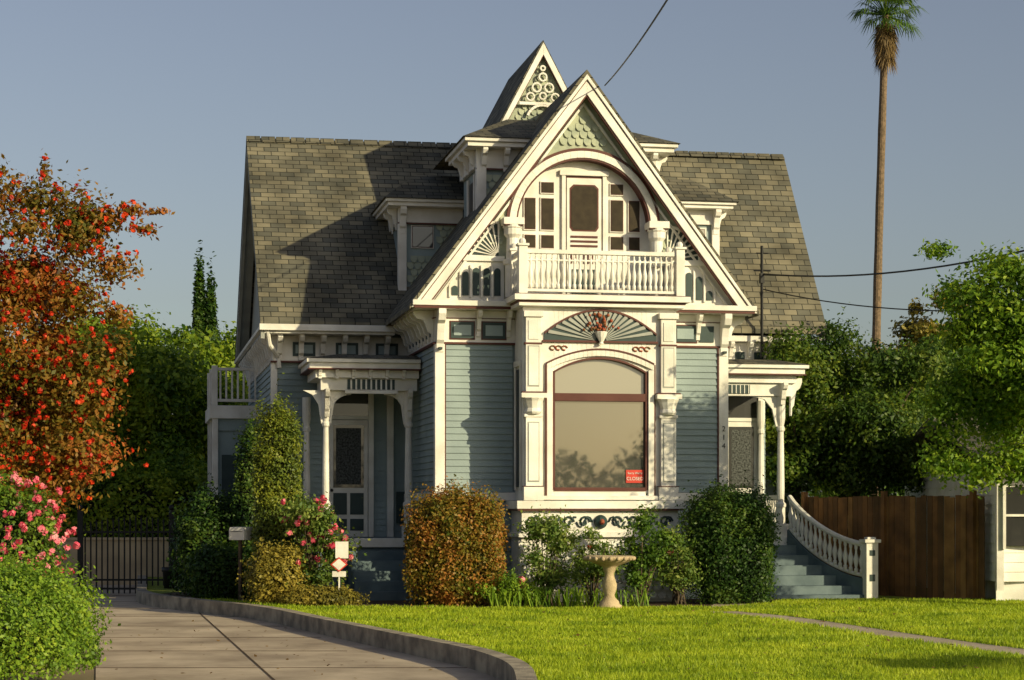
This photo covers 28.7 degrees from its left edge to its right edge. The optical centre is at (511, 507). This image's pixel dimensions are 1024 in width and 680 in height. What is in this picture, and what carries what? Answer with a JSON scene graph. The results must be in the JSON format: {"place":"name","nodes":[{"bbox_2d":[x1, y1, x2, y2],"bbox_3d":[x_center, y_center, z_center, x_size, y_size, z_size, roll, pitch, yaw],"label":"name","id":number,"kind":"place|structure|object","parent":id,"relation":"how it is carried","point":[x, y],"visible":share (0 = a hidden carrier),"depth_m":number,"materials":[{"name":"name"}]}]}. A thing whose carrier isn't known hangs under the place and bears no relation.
{"place":"outdoors","nodes":[
{"label":"outdoors","id":0,"kind":"place"},
{"bbox_2d":[1,586,95,679],"bbox_3d":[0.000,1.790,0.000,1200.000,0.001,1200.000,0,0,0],"label":"ground","id":1,"kind":"structure","parent":0,"point":[89,674],"depth_m":21.32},
{"bbox_2d":[0,463,79,582],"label":"bougainvillea","id":2,"kind":"object","parent":1,"relation":"on","point":[32,516],"visible":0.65,"depth_m":25.23,"materials":[{"name":"pink plant"}]},
{"bbox_2d":[0,320,81,483],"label":"background tree","id":3,"kind":"object","parent":1,"relation":"on","point":[15,420],"visible":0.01,"depth_m":49.50,"materials":[{"name":"green plant"}]},
{"bbox_2d":[0,516,120,679],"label":"clipped hedge","id":4,"kind":"object","parent":1,"relation":"on","point":[34,605],"visible":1,"depth_m":19.15,"materials":[{"name":"green plant"}]},
{"bbox_2d":[0,153,175,524],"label":"bottlebrush tree","id":5,"kind":"object","parent":1,"relation":"on","point":[56,380],"visible":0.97,"depth_m":26.86,"materials":[{"name":"brown plant"}]},
{"bbox_2d":[41,537,183,584],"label":"garden wall","id":6,"kind":"structure","parent":1,"relation":"on","point":[71,541],"depth_m":46.20,"materials":[{"name":"paint"}]},
{"bbox_2d":[30,298,248,485],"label":"background tree","id":7,"kind":"object","parent":1,"relation":"on","point":[166,406],"visible":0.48,"depth_m":48.84,"materials":[{"name":"green plant"}]},
{"bbox_2d":[162,567,181,588],"bbox_3d":[-6.720,1.480,39.600,0.440,0.600,0.440,0,0,0],"label":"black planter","id":8,"kind":"object","parent":1,"relation":"on","point":[166,574],"visible":0.43,"depth_m":39.44,"materials":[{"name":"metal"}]},
{"bbox_2d":[191,240,206,458],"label":"italian cypress","id":9,"kind":"object","parent":1,"relation":"on","point":[198,310],"visible":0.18,"depth_m":71.87,"materials":[{"name":"green plant"}]},
{"bbox_2d":[202,251,218,343],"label":"italian cypress","id":10,"kind":"object","parent":1,"relation":"on","point":[211,322],"visible":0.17,"depth_m":71.88,"materials":[{"name":"green plant"}]},
{"bbox_2d":[136,575,536,679],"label":"kerb","id":11,"kind":"structure","parent":1,"relation":"on","point":[497,665],"depth_m":26.08,"materials":[{"name":"concrete"}]},
{"bbox_2d":[800,482,904,503],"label":"distant trees","id":12,"kind":"object","parent":1,"relation":"on","point":[897,492],"depth_m":114.04,"materials":[{"name":"green plant"}]},
{"bbox_2d":[847,0,924,496],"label":"fan palm","id":13,"kind":"object","parent":1,"relation":"on","point":[885,43],"visible":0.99,"depth_m":79.86,"materials":[{"name":"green plant"}]},
{"bbox_2d":[851,283,1002,406],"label":"background tree","id":14,"kind":"object","parent":1,"relation":"on","point":[907,327],"visible":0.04,"depth_m":61.94,"materials":[{"name":"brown plant"}]},
{"bbox_2d":[82,585,498,679],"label":"driveway","id":15,"kind":"structure","parent":0,"point":[175,636],"depth_m":24.57,"materials":[{"name":"concrete"}]},
{"bbox_2d":[77,505,178,593],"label":"iron gate","id":16,"kind":"structure","parent":15,"relation":"on","point":[80,531],"depth_m":40.99,"materials":[{"name":"grey metal"}]},
{"bbox_2d":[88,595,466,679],"bbox_3d":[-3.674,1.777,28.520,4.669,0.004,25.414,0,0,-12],"label":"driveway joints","id":17,"kind":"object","parent":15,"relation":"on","point":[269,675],"visible":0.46,"depth_m":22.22,"materials":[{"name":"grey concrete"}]},
{"bbox_2d":[0,0,1023,496],"label":"sky","id":18,"kind":"structure","parent":0,"point":[160,101],"materials":[{"name":"blue"}]},
{"bbox_2d":[130,604,1022,679],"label":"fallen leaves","id":19,"kind":"object","parent":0,"point":[595,637],"visible":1,"depth_m":24.39,"materials":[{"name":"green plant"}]},
{"bbox_2d":[147,577,1023,679],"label":"lawn","id":20,"kind":"structure","parent":0,"point":[155,588],"depth_m":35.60,"materials":[{"name":"green plant"}]},
{"bbox_2d":[11,448,207,536],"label":"boundary hedge","id":21,"kind":"object","parent":20,"relation":"on","point":[133,497],"visible":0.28,"depth_m":46.92,"materials":[{"name":"green plant"}]},
{"bbox_2d":[188,321,247,469],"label":"background tree","id":22,"kind":"object","parent":20,"relation":"on","point":[228,342],"visible":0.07,"depth_m":51.70,"materials":[{"name":"green plant"}]},
{"bbox_2d":[163,592,785,607],"bbox_3d":[-0.830,1.597,35.103,11.821,0.001,6.726,0,0,6],"label":"garden bed","id":23,"kind":"object","parent":20,"relation":"on","point":[402,603],"depth_m":33.31,"materials":[{"name":"brown soil"}]},
{"bbox_2d":[165,472,238,595],"bbox_3d":[-5.452,0.496,36.612,1.734,2.293,1.425,0,0,0],"label":"dark shrub","id":24,"kind":"object","parent":23,"relation":"on","point":[209,517],"visible":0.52,"depth_m":36.31,"materials":[{"name":"green plant"}]},
{"bbox_2d":[171,527,253,598],"bbox_3d":[-5.008,0.989,35.369,2.059,1.301,1.357,0,0,0],"label":"dark shrub","id":25,"kind":"object","parent":23,"relation":"on","point":[214,571],"visible":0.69,"depth_m":35.05,"materials":[{"name":"green plant"}]},
{"bbox_2d":[229,527,252,599],"bbox_3d":[-4.588,0.965,34.069,0.300,1.270,0.408,0,0,25],"label":"mailbox","id":26,"kind":"object","parent":23,"relation":"on","point":[239,534],"visible":0.81,"depth_m":33.97,"materials":[{"name":"white metal"}]},
{"bbox_2d":[230,403,264,556],"bbox_3d":[-4.725,-0.128,36.229,0.774,3.516,0.809,0,0,0],"label":"columnar cypress","id":27,"kind":"object","parent":23,"relation":"on","point":[243,502],"visible":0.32,"depth_m":36.00,"materials":[{"name":"green plant"}]},
{"bbox_2d":[235,534,315,604],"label":"gold shrub","id":28,"kind":"object","parent":23,"relation":"on","point":[273,571],"visible":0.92,"depth_m":32.64,"materials":[{"name":"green plant"}]},
{"bbox_2d":[246,373,305,599],"bbox_3d":[-3.984,-0.334,33.900,1.032,3.919,1.072,0,0,0],"label":"columnar cypress","id":29,"kind":"object","parent":23,"relation":"on","point":[276,472],"visible":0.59,"depth_m":33.63,"materials":[{"name":"green plant"}]},
{"bbox_2d":[255,491,370,590],"bbox_3d":[-3.270,0.658,33.116,1.905,1.898,1.595,0,0,0],"label":"rose bush","id":30,"kind":"object","parent":23,"relation":"on","point":[311,521],"visible":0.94,"depth_m":32.94,"materials":[{"name":"green plant"}]},
{"bbox_2d":[273,580,370,606],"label":"groundcover","id":31,"kind":"object","parent":23,"relation":"on","point":[325,595],"visible":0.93,"depth_m":32.29,"materials":[{"name":"gold plant"}]},
{"bbox_2d":[330,542,347,589],"bbox_3d":[-2.795,1.075,32.392,0.290,1.050,0.056,0,0,0],"label":"yard sign","id":32,"kind":"object","parent":23,"relation":"on","point":[338,564],"visible":0.93,"depth_m":32.39,"materials":[{"name":"white paint"}]},
{"bbox_2d":[399,474,512,605],"bbox_3d":[-0.926,0.544,32.781,1.890,2.183,1.697,0,0,0],"label":"copper bush","id":33,"kind":"object","parent":23,"relation":"on","point":[459,539],"visible":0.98,"depth_m":32.36,"materials":[{"name":"orange plant"}]},
{"bbox_2d":[468,557,549,605],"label":"flowering plant","id":34,"kind":"object","parent":23,"relation":"on","point":[513,581],"visible":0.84,"depth_m":32.24,"materials":[{"name":"green plant"}]},
{"bbox_2d":[510,500,585,605],"bbox_3d":[0.557,0.743,32.797,1.442,1.728,1.250,0,0,0],"label":"rose bush","id":35,"kind":"object","parent":23,"relation":"on","point":[554,539],"visible":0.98,"depth_m":32.59,"materials":[{"name":"green plant"}]},
{"bbox_2d":[480,585,652,607],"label":"agapanthus plant","id":36,"kind":"object","parent":23,"relation":"on","point":[500,601],"visible":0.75,"depth_m":32.07,"materials":[{"name":"green plant"}]},
{"bbox_2d":[553,526,632,605],"bbox_3d":[1.321,0.950,32.526,1.247,1.318,0.946,0,0,22],"label":"rose bush","id":37,"kind":"object","parent":23,"relation":"on","point":[593,573],"visible":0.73,"depth_m":32.45,"materials":[{"name":"green plant"}]},
{"bbox_2d":[609,493,691,605],"bbox_3d":[2.113,0.681,32.751,1.344,1.850,1.112,0,0,42],"label":"rose bush","id":38,"kind":"object","parent":23,"relation":"on","point":[647,556],"visible":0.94,"depth_m":32.62,"materials":[{"name":"green plant"}]},
{"bbox_2d":[647,522,709,604],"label":"rose bush","id":39,"kind":"object","parent":23,"relation":"on","point":[683,571],"visible":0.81,"depth_m":32.75,"materials":[{"name":"green plant"}]},
{"bbox_2d":[675,470,782,604],"bbox_3d":[3.596,0.495,33.308,1.892,2.276,1.648,0,0,0],"label":"round bush","id":40,"kind":"object","parent":23,"relation":"on","point":[736,529],"visible":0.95,"depth_m":32.87,"materials":[{"name":"green plant"}]},
{"bbox_2d":[218,170,800,599],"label":"clapboard walls","id":41,"kind":"structure","parent":20,"relation":"on","point":[478,416],"depth_m":35.06,"materials":[{"name":"blue"}]},
{"bbox_2d":[205,43,880,602],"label":"white trim","id":42,"kind":"structure","parent":20,"relation":"on","point":[467,157],"depth_m":34.81,"materials":[{"name":"paint"}]},
{"bbox_2d":[348,537,401,537],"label":"porch floors","id":43,"kind":"structure","parent":42,"relation":"on","point":[375,537],"depth_m":36.82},
{"bbox_2d":[235,149,797,481],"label":"gray panels","id":44,"kind":"object","parent":42,"relation":"attached to","point":[246,278],"visible":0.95,"depth_m":42.41,"materials":[{"name":"grey wood"}]},
{"bbox_2d":[235,41,826,364],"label":"shingle roof","id":45,"kind":"structure","parent":42,"relation":"on","point":[325,248],"depth_m":39.89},
{"bbox_2d":[270,55,805,510],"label":"oxblood trim lines","id":46,"kind":"object","parent":42,"relation":"attached to","point":[597,396],"visible":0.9,"depth_m":34.29,"materials":[{"name":"red paint"}]},
{"bbox_2d":[332,182,757,487],"bbox_3d":[0.960,-3.125,36.250,8.200,5.550,4.349,0,0,-11],"label":"door and side glass","id":47,"kind":"structure","parent":42,"relation":"attached to","point":[357,405],"depth_m":37.52,"materials":[{"name":"black glass"}]},
{"bbox_2d":[336,428,750,484],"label":"lace curtains","id":48,"kind":"object","parent":47,"relation":"attached to","point":[348,455],"visible":0.89,"depth_m":37.48,"materials":[{"name":"grey fabric"}]},
{"bbox_2d":[222,224,874,580],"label":"dark panels","id":49,"kind":"object","parent":42,"relation":"attached to","point":[357,499],"visible":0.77,"depth_m":35.02,"materials":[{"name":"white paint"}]},
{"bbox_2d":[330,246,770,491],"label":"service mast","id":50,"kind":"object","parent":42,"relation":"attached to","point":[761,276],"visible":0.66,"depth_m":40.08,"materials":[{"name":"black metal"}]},
{"bbox_2d":[763,289,944,311],"bbox_3d":[7.899,-3.855,35.100,0.022,1.111,11.737,0,0,-30],"label":"power line","id":51,"kind":"object","parent":50,"relation":"attached to","point":[852,304],"visible":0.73,"depth_m":37.67,"materials":[{"name":"black rubber"}]},
{"bbox_2d":[764,250,1023,276],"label":"power line","id":52,"kind":"object","parent":50,"relation":"attached to","point":[882,272],"visible":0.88,"depth_m":36.03,"materials":[{"name":"black rubber"}]},
{"bbox_2d":[407,58,701,298],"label":"scalloped shingles","id":53,"kind":"object","parent":42,"relation":"on","point":[582,130],"visible":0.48,"depth_m":34.83,"materials":[{"name":"beige wood"}]},
{"bbox_2d":[525,183,638,249],"bbox_3d":[1.229,-5.080,34.838,2.030,1.120,0.014,0,0,-11],"label":"balcony door screen","id":54,"kind":"object","parent":42,"relation":"attached to","point":[583,207],"visible":0.99,"depth_m":34.84,"materials":[{"name":"brown glass"}]},
{"bbox_2d":[555,401,643,487],"bbox_3d":[1.480,-1.045,33.897,1.600,1.590,0.011,0,0,-11],"label":"picture window glass","id":55,"kind":"object","parent":42,"relation":"on","point":[599,444],"visible":1,"depth_m":33.89,"materials":[{"name":"grey glass"}]},
{"bbox_2d":[626,470,643,482],"bbox_3d":[2.087,-0.530,33.993,0.310,0.220,0.013,0,0,-11],"label":"window sign board","id":56,"kind":"object","parent":55,"relation":"attached to","point":[636,475],"depth_m":33.99,"materials":[{"name":"red plastic"}]},
{"bbox_2d":[549,312,650,524],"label":"painted ornaments","id":57,"kind":"object","parent":42,"relation":"attached to","point":[599,328],"visible":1,"depth_m":33.71},
{"bbox_2d":[528,516,673,527],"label":"painted scrolls","id":58,"kind":"object","parent":42,"relation":"attached to","point":[669,518],"visible":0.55,"depth_m":33.83,"materials":[{"name":"paint"}]},
{"bbox_2d":[555,230,704,393],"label":"transom windows","id":59,"kind":"structure","parent":42,"relation":"attached to","point":[602,376],"depth_m":33.89,"materials":[{"name":"beige glass"}]},
{"bbox_2d":[513,253,861,573],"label":"turned balusters","id":60,"kind":"object","parent":42,"relation":"on","point":[805,531],"visible":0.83,"depth_m":33.86,"materials":[{"name":"white paint"}]},
{"bbox_2d":[312,529,863,600],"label":"porch steps","id":61,"kind":"structure","parent":20,"relation":"on","point":[804,573],"depth_m":35.53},
{"bbox_2d":[583,555,635,607],"bbox_3d":[1.540,1.180,31.600,0.840,0.840,0.831,0,0,0],"label":"bird bath","id":62,"kind":"object","parent":20,"relation":"on","point":[609,564],"visible":1,"depth_m":31.49,"materials":[{"name":"beige stone"}]},
{"bbox_2d":[763,349,847,536],"bbox_3d":[5.732,-0.744,40.065,1.973,4.802,2.461,0,0,29],"label":"dark tree","id":63,"kind":"object","parent":20,"relation":"on","point":[796,479],"visible":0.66,"depth_m":39.62,"materials":[{"name":"green plant"}]},
{"bbox_2d":[808,385,873,497],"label":"background tree","id":64,"kind":"object","parent":20,"relation":"on","point":[822,494],"visible":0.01,"depth_m":58.84,"materials":[{"name":"green plant"}]},
{"bbox_2d":[756,302,963,497],"bbox_3d":[6.963,-1.250,40.300,4.466,5.724,3.905,0,0,0],"label":"dark tree","id":65,"kind":"object","parent":20,"relation":"on","point":[871,445],"visible":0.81,"depth_m":39.59,"materials":[{"name":"green plant"}]},
{"bbox_2d":[801,490,984,599],"bbox_3d":[6.811,0.650,36.260,0.095,1.900,4.918,0,0,-30],"label":"wooden fence","id":66,"kind":"object","parent":20,"relation":"on","point":[931,546],"visible":0.62,"depth_m":35.60,"materials":[{"name":"brown wood"}]},
{"bbox_2d":[849,331,977,419],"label":"background tree","id":67,"kind":"object","parent":20,"relation":"on","point":[912,395],"visible":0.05,"depth_m":43.06,"materials":[{"name":"green plant"}]},
{"bbox_2d":[905,418,1023,600],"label":"neighbor cottage","id":68,"kind":"structure","parent":20,"relation":"on","point":[1004,544],"depth_m":33.95,"materials":[{"name":"white paint"}]},
{"bbox_2d":[1002,485,1023,548],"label":"window frame","id":69,"kind":"structure","parent":68,"relation":"in","point":[1004,515],"depth_m":33.68,"materials":[{"name":"white paint"}]},
{"bbox_2d":[1006,487,1023,545],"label":"window","id":70,"kind":"structure","parent":68,"relation":"in","point":[1014,500],"depth_m":33.72,"materials":[{"name":"grey glass"}]},
{"bbox_2d":[911,238,1023,498],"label":"citrus tree","id":71,"kind":"object","parent":20,"relation":"on","point":[986,335],"visible":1,"depth_m":30.75,"materials":[{"name":"green plant"}]},
{"bbox_2d":[604,0,667,85],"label":"power line","id":72,"kind":"object","parent":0,"point":[654,19],"visible":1,"depth_m":26.39,"materials":[{"name":"black rubber"}]},
{"bbox_2d":[711,599,1023,654],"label":"garden path","id":73,"kind":"structure","parent":0,"point":[925,638],"depth_m":25.36,"materials":[{"name":"concrete"}]}
]}

